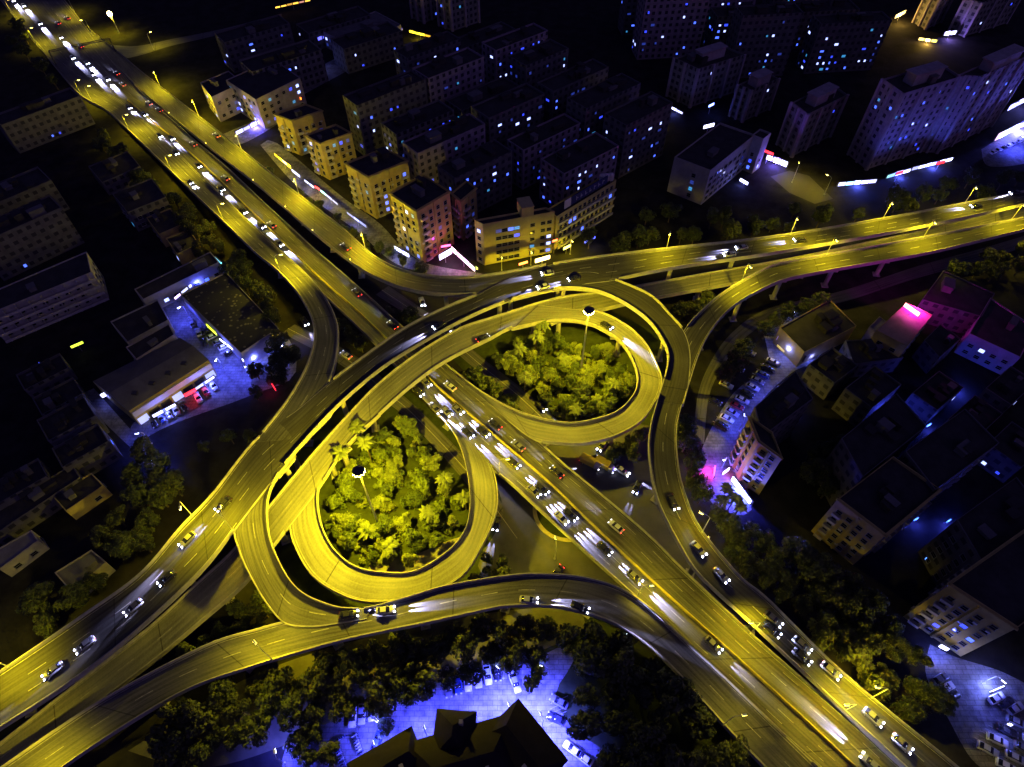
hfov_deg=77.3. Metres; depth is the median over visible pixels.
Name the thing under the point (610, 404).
broadleaf tree
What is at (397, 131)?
apartment slab
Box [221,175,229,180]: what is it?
car
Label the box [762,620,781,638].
car
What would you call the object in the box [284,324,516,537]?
service road
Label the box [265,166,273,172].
broadleaf tree
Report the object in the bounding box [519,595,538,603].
car
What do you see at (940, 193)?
broadleaf tree
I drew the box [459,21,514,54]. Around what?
apartment slab
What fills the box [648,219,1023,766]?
ramp road
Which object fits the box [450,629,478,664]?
broadleaf tree
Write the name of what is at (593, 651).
broadleaf tree
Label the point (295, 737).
broadleaf tree
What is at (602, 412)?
broadleaf tree
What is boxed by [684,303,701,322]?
broadleaf tree
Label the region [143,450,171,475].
broadleaf tree
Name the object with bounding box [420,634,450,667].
broadleaf tree
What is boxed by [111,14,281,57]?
side road
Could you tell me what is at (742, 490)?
lit sign
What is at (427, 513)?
palm tree
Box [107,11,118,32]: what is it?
street lamp
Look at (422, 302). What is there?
car
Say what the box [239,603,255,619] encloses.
broadleaf tree
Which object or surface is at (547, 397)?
broadleaf tree
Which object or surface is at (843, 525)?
window
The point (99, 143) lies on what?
broadleaf tree
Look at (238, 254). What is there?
broadleaf tree
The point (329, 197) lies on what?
lit sign
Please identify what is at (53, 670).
car
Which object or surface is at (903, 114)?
tower block
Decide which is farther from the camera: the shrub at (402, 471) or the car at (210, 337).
the car at (210, 337)
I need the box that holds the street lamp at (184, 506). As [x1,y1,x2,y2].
[179,501,192,516]
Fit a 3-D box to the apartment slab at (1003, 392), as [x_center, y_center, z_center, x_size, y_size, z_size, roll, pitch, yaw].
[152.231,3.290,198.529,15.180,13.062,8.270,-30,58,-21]
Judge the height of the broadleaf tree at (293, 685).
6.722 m
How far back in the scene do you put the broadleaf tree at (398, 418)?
195.13 m
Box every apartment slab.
[0,87,94,153]
[0,166,69,214]
[0,195,84,280]
[0,458,54,510]
[16,353,77,397]
[32,377,91,415]
[37,396,109,446]
[51,423,122,476]
[214,14,294,72]
[239,39,328,89]
[296,6,370,48]
[330,21,403,73]
[343,70,427,154]
[381,100,453,157]
[394,31,460,74]
[402,113,485,183]
[412,47,484,103]
[437,139,511,218]
[445,76,518,116]
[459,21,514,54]
[471,83,544,146]
[482,23,547,82]
[507,113,580,189]
[508,39,568,88]
[537,58,608,122]
[539,132,618,205]
[566,73,640,138]
[602,91,672,178]
[618,0,637,35]
[631,0,709,59]
[702,1,752,45]
[703,0,755,31]
[726,1,803,77]
[762,0,808,3]
[785,0,859,48]
[795,11,891,73]
[801,347,857,399]
[831,365,900,426]
[905,371,963,423]
[945,395,1002,429]
[977,422,1023,482]
[978,366,1023,412]
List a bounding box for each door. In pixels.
[137,413,149,424]
[149,406,160,414]
[161,398,171,407]
[172,391,183,401]
[183,384,193,391]
[194,377,204,385]
[205,370,215,378]
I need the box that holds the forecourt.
[699,316,824,514]
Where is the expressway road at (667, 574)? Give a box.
[1,0,898,766]
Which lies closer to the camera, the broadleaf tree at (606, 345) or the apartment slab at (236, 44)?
the broadleaf tree at (606, 345)
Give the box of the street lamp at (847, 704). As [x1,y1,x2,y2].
[841,703,856,712]
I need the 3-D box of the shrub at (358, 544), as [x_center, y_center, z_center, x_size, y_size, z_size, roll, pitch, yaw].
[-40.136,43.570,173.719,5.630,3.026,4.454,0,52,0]
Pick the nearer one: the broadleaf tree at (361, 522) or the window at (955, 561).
the window at (955, 561)
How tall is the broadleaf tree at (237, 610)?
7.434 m
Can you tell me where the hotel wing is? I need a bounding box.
[549,178,616,249]
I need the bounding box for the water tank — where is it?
[608,173,613,182]
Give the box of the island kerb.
[533,506,570,541]
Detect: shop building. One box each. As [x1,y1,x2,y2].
[134,252,223,307]
[200,71,240,121]
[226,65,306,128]
[773,301,855,366]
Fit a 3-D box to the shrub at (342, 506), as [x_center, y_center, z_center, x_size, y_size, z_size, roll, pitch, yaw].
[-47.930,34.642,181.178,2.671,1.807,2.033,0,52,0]
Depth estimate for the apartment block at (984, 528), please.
159.51 m
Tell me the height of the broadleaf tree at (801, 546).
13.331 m
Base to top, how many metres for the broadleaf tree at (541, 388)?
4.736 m
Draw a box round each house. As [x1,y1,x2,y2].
[0,468,82,544]
[54,473,112,519]
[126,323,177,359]
[146,208,180,247]
[166,229,200,264]
[347,726,416,766]
[414,716,513,766]
[433,709,476,748]
[492,698,567,766]
[871,303,931,356]
[912,323,960,372]
[954,298,1023,374]
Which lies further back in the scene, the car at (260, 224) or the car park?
the car at (260, 224)
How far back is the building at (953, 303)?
221.19 m
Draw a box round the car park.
[925,644,1023,766]
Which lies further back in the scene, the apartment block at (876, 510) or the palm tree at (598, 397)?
the palm tree at (598, 397)
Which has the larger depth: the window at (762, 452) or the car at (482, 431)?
the car at (482, 431)
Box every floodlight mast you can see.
[352,465,377,522]
[579,306,593,376]
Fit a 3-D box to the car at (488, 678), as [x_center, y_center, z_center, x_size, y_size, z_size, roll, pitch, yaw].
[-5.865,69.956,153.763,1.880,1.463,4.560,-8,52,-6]
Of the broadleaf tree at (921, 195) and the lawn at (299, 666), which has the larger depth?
the broadleaf tree at (921, 195)
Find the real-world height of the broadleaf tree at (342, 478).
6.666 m
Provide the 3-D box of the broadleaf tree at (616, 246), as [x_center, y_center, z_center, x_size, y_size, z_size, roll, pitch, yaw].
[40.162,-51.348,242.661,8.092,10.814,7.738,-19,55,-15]
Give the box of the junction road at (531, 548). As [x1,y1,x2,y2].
[478,424,747,624]
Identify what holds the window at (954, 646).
in the apartment block at (968, 608)
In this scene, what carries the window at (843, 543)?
in the apartment block at (876, 510)
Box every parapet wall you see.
[0,212,996,744]
[0,435,259,673]
[0,529,232,728]
[0,621,282,766]
[39,47,314,432]
[61,604,765,766]
[89,29,545,278]
[96,530,284,701]
[125,73,474,296]
[134,84,451,369]
[205,179,338,381]
[233,532,279,618]
[266,472,358,609]
[284,300,503,463]
[289,468,497,602]
[316,424,469,574]
[323,459,337,480]
[324,294,447,422]
[333,293,475,379]
[347,414,379,444]
[364,573,786,736]
[378,326,511,413]
[452,318,637,423]
[499,474,635,595]
[512,290,538,299]
[541,309,661,444]
[544,446,900,766]
[553,190,1023,264]
[554,286,668,378]
[597,281,738,310]
[615,279,681,327]
[618,203,1023,278]
[648,400,906,766]
[675,404,958,766]
[687,217,1023,326]
[689,229,1023,381]
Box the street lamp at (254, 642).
[252,640,272,660]
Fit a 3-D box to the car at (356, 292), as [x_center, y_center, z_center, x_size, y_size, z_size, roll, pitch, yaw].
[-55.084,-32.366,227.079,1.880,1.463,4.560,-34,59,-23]
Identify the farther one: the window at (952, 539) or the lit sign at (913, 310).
the lit sign at (913, 310)
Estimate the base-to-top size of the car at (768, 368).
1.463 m
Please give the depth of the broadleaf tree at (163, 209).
257.05 m
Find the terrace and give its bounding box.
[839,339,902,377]
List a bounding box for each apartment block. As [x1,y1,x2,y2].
[0,252,109,342]
[112,178,172,231]
[273,103,325,155]
[304,124,356,179]
[344,146,410,218]
[388,174,453,262]
[450,180,477,239]
[728,416,782,494]
[750,371,812,444]
[811,456,941,564]
[816,393,926,506]
[898,409,998,500]
[903,529,1023,655]
[918,477,1023,586]
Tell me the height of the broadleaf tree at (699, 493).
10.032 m
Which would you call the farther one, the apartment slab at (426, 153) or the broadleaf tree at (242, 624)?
the apartment slab at (426, 153)
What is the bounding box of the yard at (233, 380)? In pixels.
[130,298,295,470]
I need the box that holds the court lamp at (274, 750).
[273,748,285,764]
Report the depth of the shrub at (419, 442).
194.00 m
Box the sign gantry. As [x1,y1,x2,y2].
[48,38,115,64]
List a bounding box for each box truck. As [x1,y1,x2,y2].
[579,452,599,470]
[595,454,615,473]
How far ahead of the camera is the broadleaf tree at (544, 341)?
215.74 m
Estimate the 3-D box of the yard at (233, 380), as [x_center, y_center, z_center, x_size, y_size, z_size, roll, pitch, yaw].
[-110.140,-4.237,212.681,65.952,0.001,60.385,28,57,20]
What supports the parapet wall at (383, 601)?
on the loop ramp road at (326, 564)
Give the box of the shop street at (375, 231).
[261,140,480,275]
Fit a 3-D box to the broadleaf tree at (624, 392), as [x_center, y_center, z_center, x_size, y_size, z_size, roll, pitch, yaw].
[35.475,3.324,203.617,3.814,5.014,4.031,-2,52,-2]
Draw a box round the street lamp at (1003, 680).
[980,676,1006,683]
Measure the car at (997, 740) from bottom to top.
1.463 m
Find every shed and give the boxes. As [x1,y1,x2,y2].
[0,530,49,576]
[55,550,115,593]
[88,151,143,195]
[110,300,175,344]
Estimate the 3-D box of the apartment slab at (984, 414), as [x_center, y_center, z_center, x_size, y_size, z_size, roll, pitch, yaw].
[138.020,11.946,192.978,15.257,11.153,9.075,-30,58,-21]
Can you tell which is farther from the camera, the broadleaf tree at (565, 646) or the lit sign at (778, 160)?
the lit sign at (778, 160)
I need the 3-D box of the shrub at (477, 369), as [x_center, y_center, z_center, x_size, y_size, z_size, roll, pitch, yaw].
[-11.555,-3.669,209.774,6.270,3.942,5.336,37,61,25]
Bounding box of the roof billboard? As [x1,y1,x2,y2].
[564,175,607,208]
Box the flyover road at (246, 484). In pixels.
[0,192,1023,730]
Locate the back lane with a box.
[85,388,144,450]
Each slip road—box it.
[41,49,338,446]
[91,31,544,310]
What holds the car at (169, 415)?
on the yard at (233, 380)
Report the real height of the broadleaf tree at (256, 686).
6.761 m
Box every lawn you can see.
[129,608,584,766]
[269,370,501,607]
[453,313,666,425]
[537,510,566,537]
[543,616,760,766]
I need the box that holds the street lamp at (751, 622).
[749,621,759,633]
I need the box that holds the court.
[282,648,601,766]
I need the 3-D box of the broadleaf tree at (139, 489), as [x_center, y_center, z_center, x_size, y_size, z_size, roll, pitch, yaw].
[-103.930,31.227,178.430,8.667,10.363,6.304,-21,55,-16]
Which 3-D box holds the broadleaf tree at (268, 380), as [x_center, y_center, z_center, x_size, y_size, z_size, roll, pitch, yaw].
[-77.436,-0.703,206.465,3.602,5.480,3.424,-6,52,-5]
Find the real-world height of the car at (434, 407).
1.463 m
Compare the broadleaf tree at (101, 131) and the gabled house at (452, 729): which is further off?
the broadleaf tree at (101, 131)
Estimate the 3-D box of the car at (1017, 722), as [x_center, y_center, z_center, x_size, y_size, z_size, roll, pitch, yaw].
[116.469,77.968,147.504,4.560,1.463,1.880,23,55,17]
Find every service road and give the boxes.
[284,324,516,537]
[376,286,557,420]
[694,236,1023,443]
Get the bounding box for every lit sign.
[70,341,83,350]
[150,402,177,417]
[172,285,191,300]
[183,388,196,396]
[194,375,214,389]
[206,323,217,335]
[219,337,232,349]
[235,120,258,134]
[274,0,310,8]
[274,152,292,168]
[304,178,315,189]
[320,188,339,205]
[347,211,367,227]
[393,244,410,257]
[409,30,430,36]
[438,248,451,261]
[451,245,475,271]
[534,254,549,262]
[672,106,683,114]
[702,123,713,132]
[713,465,716,477]
[721,467,729,474]
[731,475,753,505]
[740,178,748,184]
[765,149,773,160]
[765,153,788,166]
[836,178,877,185]
[885,167,911,178]
[894,10,905,21]
[903,302,920,316]
[911,157,953,170]
[917,37,937,42]
[935,160,944,170]
[938,643,949,650]
[942,30,957,35]
[989,686,1005,693]
[993,121,1023,140]
[1004,721,1013,725]
[1006,98,1023,110]
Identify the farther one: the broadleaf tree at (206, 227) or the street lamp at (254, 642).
the broadleaf tree at (206, 227)
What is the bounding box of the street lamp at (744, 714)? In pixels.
[723,713,746,725]
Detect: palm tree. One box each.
[331,444,350,467]
[347,417,365,435]
[353,433,376,461]
[356,522,377,540]
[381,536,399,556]
[419,504,435,522]
[435,471,453,486]
[454,489,469,509]
[512,342,527,357]
[517,370,532,392]
[528,329,545,349]
[535,318,550,344]
[556,352,569,365]
[567,401,583,419]
[590,393,603,407]
[604,378,621,390]
[714,494,730,509]
[719,482,734,494]
[728,491,743,509]
[732,501,747,513]
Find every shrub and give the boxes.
[324,519,332,530]
[339,503,346,509]
[353,538,372,551]
[355,496,368,508]
[357,454,373,464]
[358,547,368,564]
[360,544,374,554]
[362,539,376,546]
[364,469,372,478]
[368,551,380,566]
[369,458,382,468]
[371,446,381,458]
[373,476,387,488]
[377,441,384,447]
[380,530,395,539]
[381,497,395,512]
[387,477,403,488]
[395,469,404,482]
[396,534,403,543]
[397,430,406,438]
[404,481,412,488]
[407,467,422,481]
[409,497,420,509]
[410,436,421,446]
[411,445,422,455]
[415,445,431,456]
[417,471,427,477]
[421,523,432,530]
[431,501,443,510]
[435,498,446,508]
[437,518,453,534]
[439,511,447,518]
[441,508,449,513]
[461,366,472,376]
[465,369,482,380]
[467,365,482,378]
[473,378,485,389]
[480,376,494,389]
[487,382,502,392]
[492,390,511,401]
[498,393,512,402]
[502,394,519,408]
[505,368,514,376]
[533,377,547,386]
[548,386,562,395]
[548,406,557,414]
[553,349,562,355]
[554,408,567,418]
[571,341,581,348]
[583,353,591,361]
[585,412,591,417]
[586,357,595,364]
[595,374,605,384]
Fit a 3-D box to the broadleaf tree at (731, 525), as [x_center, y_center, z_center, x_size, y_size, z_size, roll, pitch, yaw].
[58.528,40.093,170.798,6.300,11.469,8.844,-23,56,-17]
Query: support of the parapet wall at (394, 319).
on the expressway road at (667, 574)
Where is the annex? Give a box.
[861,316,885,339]
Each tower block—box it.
[409,0,436,23]
[436,0,480,31]
[665,42,746,107]
[728,67,780,122]
[775,82,849,157]
[846,61,963,170]
[911,0,952,29]
[922,43,1023,153]
[947,0,1020,36]
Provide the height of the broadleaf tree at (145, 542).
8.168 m
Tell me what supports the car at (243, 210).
on the expressway road at (667, 574)
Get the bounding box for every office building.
[667,123,754,204]
[743,129,770,173]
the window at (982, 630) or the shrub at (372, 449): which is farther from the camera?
the shrub at (372, 449)
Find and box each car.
[41,660,64,680]
[74,634,96,654]
[122,597,143,616]
[149,417,158,428]
[156,413,165,424]
[157,569,176,586]
[164,409,173,419]
[172,405,180,416]
[178,400,188,411]
[178,531,196,548]
[185,178,193,184]
[188,318,195,327]
[193,392,202,403]
[194,162,201,168]
[195,327,201,336]
[200,386,210,396]
[201,328,211,335]
[201,336,208,346]
[206,333,216,340]
[208,380,218,391]
[211,339,222,345]
[214,496,231,512]
[217,185,224,191]
[217,344,227,350]
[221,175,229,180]
[223,349,232,356]
[239,207,247,214]
[257,221,265,228]
[267,221,276,227]
[275,239,283,246]
[300,316,308,326]
[339,610,358,619]
[340,243,350,250]
[340,351,351,359]
[348,706,356,727]
[352,288,361,296]
[358,703,365,724]
[367,700,374,721]
[370,729,383,749]
[376,606,394,615]
[386,320,397,329]
[412,386,424,397]
[419,297,425,306]
[421,377,431,387]
[429,403,441,414]
[432,320,446,329]
[440,405,452,416]
[443,381,456,391]
[443,678,452,698]
[450,324,460,331]
[451,403,464,415]
[453,675,462,694]
[461,426,473,438]
[464,681,471,691]
[474,673,482,688]
[476,333,489,341]
[476,425,489,437]
[483,665,492,685]
[488,418,501,430]
[492,515,500,531]
[493,661,501,681]
[506,456,520,468]
[511,439,524,451]
[511,674,520,693]
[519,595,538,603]
[527,484,541,497]
[534,482,548,495]
[535,400,546,411]
[536,283,550,290]
[541,270,554,276]
[546,711,566,725]
[549,465,563,478]
[549,693,568,709]
[552,564,563,572]
[554,510,568,525]
[562,507,577,521]
[562,740,581,757]
[567,275,580,282]
[570,600,589,613]
[577,751,593,766]
[596,441,608,451]
[596,540,612,556]
[600,320,612,330]
[607,519,623,533]
[615,465,629,476]
[626,568,642,584]
[632,479,642,494]
[667,494,679,510]
[690,540,706,557]
[704,635,722,653]
[707,396,722,405]
[712,566,729,583]
[714,419,729,430]
[719,380,733,389]
[719,413,734,423]
[723,251,736,257]
[724,407,739,417]
[730,401,744,410]
[735,244,748,250]
[735,395,749,404]
[740,388,754,398]
[745,382,759,391]
[750,376,764,385]
[755,369,769,378]
[760,363,774,372]
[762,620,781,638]
[763,609,782,628]
[766,357,779,366]
[791,646,812,666]
[792,635,811,654]
[793,236,806,242]
[820,660,840,680]
[859,751,880,766]
[862,706,884,727]
[890,731,913,754]
[930,671,949,684]
[944,681,955,690]
[950,689,961,699]
[969,202,982,208]
[976,740,999,757]
[986,691,1005,704]
[986,731,1008,748]
[989,150,998,154]
[995,757,1015,766]
[996,696,1015,710]
[996,722,1018,739]
[1004,748,1023,765]
[1005,713,1023,729]
[1006,701,1023,714]
[1009,190,1021,195]
[1013,740,1023,752]
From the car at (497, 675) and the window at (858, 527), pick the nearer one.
the car at (497, 675)
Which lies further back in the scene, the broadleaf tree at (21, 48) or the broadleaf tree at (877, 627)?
the broadleaf tree at (21, 48)
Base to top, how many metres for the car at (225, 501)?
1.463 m
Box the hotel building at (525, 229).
[474,196,554,264]
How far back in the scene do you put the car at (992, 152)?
289.97 m
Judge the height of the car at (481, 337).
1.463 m
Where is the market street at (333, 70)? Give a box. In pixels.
[224,59,344,144]
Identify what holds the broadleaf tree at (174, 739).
on the lawn at (299, 666)
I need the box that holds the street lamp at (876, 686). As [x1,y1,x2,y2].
[871,685,887,698]
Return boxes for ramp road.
[0,206,1023,765]
[6,575,814,766]
[235,414,370,626]
[290,392,497,603]
[454,305,660,446]
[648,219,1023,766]
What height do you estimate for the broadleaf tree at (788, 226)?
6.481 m
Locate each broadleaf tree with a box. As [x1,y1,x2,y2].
[7,17,24,30]
[11,40,31,62]
[15,580,54,615]
[17,29,29,45]
[31,56,48,74]
[32,601,59,638]
[45,73,58,89]
[52,578,90,610]
[82,571,109,590]
[89,524,111,549]
[92,135,109,152]
[97,127,107,135]
[101,133,110,143]
[102,529,135,560]
[104,504,125,529]
[106,147,117,157]
[116,141,127,154]
[119,460,144,486]
[119,483,149,506]
[126,168,143,180]
[129,179,141,185]
[129,435,158,462]
[130,531,155,552]
[131,507,160,535]
[139,171,151,181]
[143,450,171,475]
[143,483,173,509]
[144,465,170,490]
[145,721,183,759]
[153,751,187,766]
[156,696,190,728]
[157,469,184,497]
[159,205,172,211]
[163,715,202,757]
[164,192,181,208]
[172,211,191,232]
[174,641,195,657]
[177,202,198,220]
[177,739,214,766]
[178,210,197,222]
[181,694,224,736]
[187,222,203,243]
[191,238,204,256]
[196,440,209,451]
[196,634,210,647]
[200,233,215,249]
[201,219,216,233]
[204,724,229,752]
[207,675,237,705]
[210,238,224,253]
[217,259,238,279]
[218,691,251,722]
[218,717,248,752]
[219,429,237,443]
[225,598,246,618]
[226,259,241,274]
[228,248,246,263]
[229,615,249,632]
[234,274,253,295]
[236,260,253,276]
[236,710,272,749]
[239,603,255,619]
[242,428,257,442]
[244,671,269,698]
[246,362,264,378]
[247,384,263,399]
[249,279,264,298]
[250,589,262,605]
[253,285,276,311]
[253,618,265,628]
[254,604,272,619]
[254,680,285,721]
[260,306,281,325]
[263,339,285,360]
[263,661,294,693]
[264,329,290,348]
[264,357,289,385]
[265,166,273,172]
[265,376,274,386]
[269,352,289,370]
[275,690,302,732]
[281,344,300,364]
[283,729,310,759]
[286,677,304,696]
[295,188,305,195]
[296,748,318,766]
[298,662,333,704]
[298,703,326,735]
[301,719,322,744]
[305,196,312,202]
[312,199,324,206]
[312,649,352,689]
[316,204,323,211]
[316,675,348,702]
[316,740,340,766]
[325,494,343,509]
[327,688,356,723]
[329,513,340,525]
[330,524,343,537]
[332,511,355,532]
[333,212,341,222]
[335,472,350,486]
[335,483,353,499]
[336,535,344,544]
[337,318,350,329]
[337,644,366,670]
[339,465,357,480]
[341,532,355,551]
[342,521,355,535]
[348,226,357,237]
[348,490,363,502]
[348,513,361,528]
[349,458,357,467]
[349,659,375,691]
[353,334,368,351]
[356,232,366,242]
[356,518,369,527]
[360,449,370,457]
[361,524,380,540]
[362,241,371,252]
[363,681,400,718]
[366,638,388,663]
[367,549,379,561]
[369,494,387,511]
[371,467,384,478]
[372,663,396,687]
[373,240,384,253]
[373,538,382,551]
[375,427,393,443]
[375,447,388,461]
[375,513,394,532]
[376,714,395,738]
[377,522,393,536]
[379,550,394,566]
[381,458,400,474]
[381,483,394,496]
[381,532,399,549]
[383,445,393,453]
[383,467,402,482]
[385,246,396,258]
[386,435,400,446]
[388,629,419,665]
[389,675,422,708]
[391,547,401,557]
[392,414,404,429]
[392,446,401,456]
[392,516,411,532]
[392,651,422,681]
[393,454,403,467]
[396,415,416,434]
[397,253,406,267]
[399,496,408,507]
[401,528,414,546]
[401,553,418,567]
[402,305,418,323]
[402,511,410,521]
[404,490,427,506]
[406,426,420,437]
[406,448,414,458]
[408,637,429,664]
[409,540,425,553]
[410,315,421,321]
[410,663,438,702]
[411,476,429,494]
[413,261,428,273]
[414,532,428,545]
[419,454,442,470]
[419,509,439,527]
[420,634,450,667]
[423,450,430,458]
[429,532,445,548]
[436,484,450,498]
[437,664,457,689]
[440,621,470,650]
[447,515,458,528]
[450,495,461,506]
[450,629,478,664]
[455,661,486,685]
[467,572,481,579]
[468,612,494,642]
[478,641,504,665]
[480,551,492,564]
[482,565,491,575]
[491,619,520,651]
[492,352,502,362]
[492,564,511,575]
[496,553,508,566]
[499,350,517,370]
[499,640,526,675]
[509,361,524,374]
[510,614,536,641]
[513,336,522,348]
[517,365,540,385]
[523,644,548,668]
[523,663,547,693]
[525,349,538,362]
[526,338,539,349]
[529,359,541,369]
[529,615,558,642]
[535,368,545,381]
[535,381,547,393]
[537,358,546,366]
[538,346,547,354]
[540,336,550,347]
[540,392,553,403]
[541,342,552,353]
[542,367,560,383]
[550,331,565,350]
[550,361,558,370]
[552,377,563,389]
[555,623,580,655]
[557,363,568,373]
[558,393,566,409]
[562,395,578,409]
[564,345,572,354]
[564,374,578,391]
[565,353,580,369]
[566,361,581,377]
[566,709,605,740]
[570,380,591,401]
[571,638,613,680]
[572,682,602,709]
[574,344,582,355]
[574,368,594,386]
[579,227,597,248]
[579,403,587,417]
[580,620,606,647]
[582,364,592,379]
[586,399,597,413]
[590,347,599,360]
[590,359,610,377]
[591,344,600,354]
[596,742,621,766]
[598,342,615,358]
[598,409,607,416]
[600,394,618,411]
[600,630,637,656]
[600,646,645,688]
[600,706,638,736]
[601,386,616,400]
[602,375,609,386]
[604,448,619,463]
[605,353,614,364]
[605,369,615,378]
[608,232,630,252]
[612,442,628,456]
[615,362,627,377]
[618,386,629,397]
[619,230,633,244]
[619,371,635,388]
[624,434,636,445]
[625,442,640,461]
[625,719,666,762]
[630,224,650,248]
[633,427,648,443]
[638,206,656,224]
[639,654,668,681]
[645,226,660,244]
[655,666,702,717]
[660,201,683,222]
[671,304,691,322]
[676,703,716,741]
[677,227,687,243]
[677,300,692,307]
[677,413,697,437]
[677,427,701,451]
[683,445,706,475]
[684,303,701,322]
[685,469,707,490]
[686,744,727,766]
[687,225,702,243]
[691,482,714,503]
[694,295,708,308]
[701,290,715,303]
[706,206,719,228]
[709,501,729,522]
[714,360,736,382]
[715,512,749,544]
[716,734,750,766]
[718,205,732,228]
[721,217,741,240]
[723,536,752,563]
[725,348,749,371]
[731,550,769,578]
[733,338,755,351]
[734,348,749,355]
[739,521,761,541]
[747,213,765,236]
[753,529,777,552]
[756,321,778,338]
[756,555,789,589]
[764,216,780,231]
[765,546,788,568]
[767,311,782,327]
[774,583,793,603]
[779,300,796,323]
[780,568,802,592]
[781,535,813,568]
[783,221,796,232]
[787,202,801,218]
[793,305,805,319]
[796,549,836,581]
[797,297,820,311]
[798,457,832,485]
[803,574,834,604]
[806,610,851,651]
[811,204,834,227]
[811,291,831,304]
[813,588,847,617]
[814,563,846,592]
[817,475,839,498]
[817,611,852,641]
[834,627,873,673]
[838,587,875,619]
[839,571,865,596]
[842,611,876,639]
[852,207,865,221]
[853,627,885,655]
[855,663,893,703]
[858,585,889,618]
[865,623,891,647]
[876,662,900,690]
[880,613,905,634]
[884,631,914,662]
[885,184,902,206]
[889,695,929,724]
[890,187,911,212]
[902,675,930,699]
[904,197,919,212]
[905,645,933,667]
[914,181,935,202]
[918,679,958,716]
[932,188,949,203]
[938,175,960,191]
[948,258,972,275]
[963,166,982,188]
[970,261,990,277]
[974,183,996,198]
[979,246,1000,265]
[987,263,1004,281]
[996,250,1013,265]
[996,261,1011,270]
[1014,241,1023,258]
[1014,255,1023,275]
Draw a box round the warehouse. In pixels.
[93,338,216,424]
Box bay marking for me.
[971,719,1015,748]
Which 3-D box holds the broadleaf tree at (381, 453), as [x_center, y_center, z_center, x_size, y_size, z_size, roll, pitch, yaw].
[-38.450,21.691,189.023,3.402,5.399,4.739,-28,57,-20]
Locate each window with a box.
[13,562,23,569]
[29,550,39,557]
[94,495,103,501]
[759,449,765,455]
[768,455,774,461]
[830,532,837,539]
[834,509,842,515]
[835,545,842,551]
[840,522,847,528]
[840,540,847,546]
[844,552,852,559]
[845,517,852,523]
[849,530,857,536]
[854,525,862,531]
[854,543,861,549]
[859,538,867,544]
[864,532,872,539]
[925,555,930,563]
[929,550,936,559]
[931,622,940,628]
[933,572,939,581]
[935,545,942,554]
[937,618,947,624]
[937,635,946,641]
[939,568,946,576]
[942,541,949,549]
[944,595,955,602]
[944,613,954,620]
[944,631,953,638]
[945,563,953,572]
[948,535,956,544]
[950,644,960,650]
[951,609,961,616]
[951,627,960,634]
[952,558,959,567]
[957,640,967,646]
[958,605,969,611]
[958,623,968,629]
[959,553,966,562]
[961,349,968,354]
[964,636,974,643]
[965,618,973,625]
[972,632,982,639]
[973,614,983,621]
[979,628,987,635]
[987,624,998,631]
[988,353,996,359]
[994,365,1002,370]
[1000,359,1008,364]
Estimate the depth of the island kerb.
177.29 m
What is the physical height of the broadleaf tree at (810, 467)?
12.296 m
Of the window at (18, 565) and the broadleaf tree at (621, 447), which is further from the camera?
the broadleaf tree at (621, 447)
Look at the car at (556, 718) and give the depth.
147.52 m
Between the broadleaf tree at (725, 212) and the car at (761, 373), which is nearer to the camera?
the car at (761, 373)
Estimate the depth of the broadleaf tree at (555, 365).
207.98 m
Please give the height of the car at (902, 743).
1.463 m
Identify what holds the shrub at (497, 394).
on the lawn at (503, 342)
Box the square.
[771,171,832,203]
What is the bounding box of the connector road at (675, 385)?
[511,272,690,406]
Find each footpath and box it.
[369,537,459,571]
[394,528,404,569]
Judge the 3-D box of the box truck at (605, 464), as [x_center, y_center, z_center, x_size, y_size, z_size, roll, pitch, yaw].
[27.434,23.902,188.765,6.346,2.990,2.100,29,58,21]
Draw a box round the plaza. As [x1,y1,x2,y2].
[981,126,1023,166]
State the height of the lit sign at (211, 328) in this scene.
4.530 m
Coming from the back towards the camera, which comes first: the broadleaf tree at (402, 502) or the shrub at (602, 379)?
the shrub at (602, 379)
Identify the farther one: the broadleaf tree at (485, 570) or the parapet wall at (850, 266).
the parapet wall at (850, 266)
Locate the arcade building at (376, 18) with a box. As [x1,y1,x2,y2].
[323,11,401,49]
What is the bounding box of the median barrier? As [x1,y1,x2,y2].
[127,99,856,766]
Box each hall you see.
[181,272,282,365]
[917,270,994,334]
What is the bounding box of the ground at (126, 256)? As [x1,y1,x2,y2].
[0,0,1023,766]

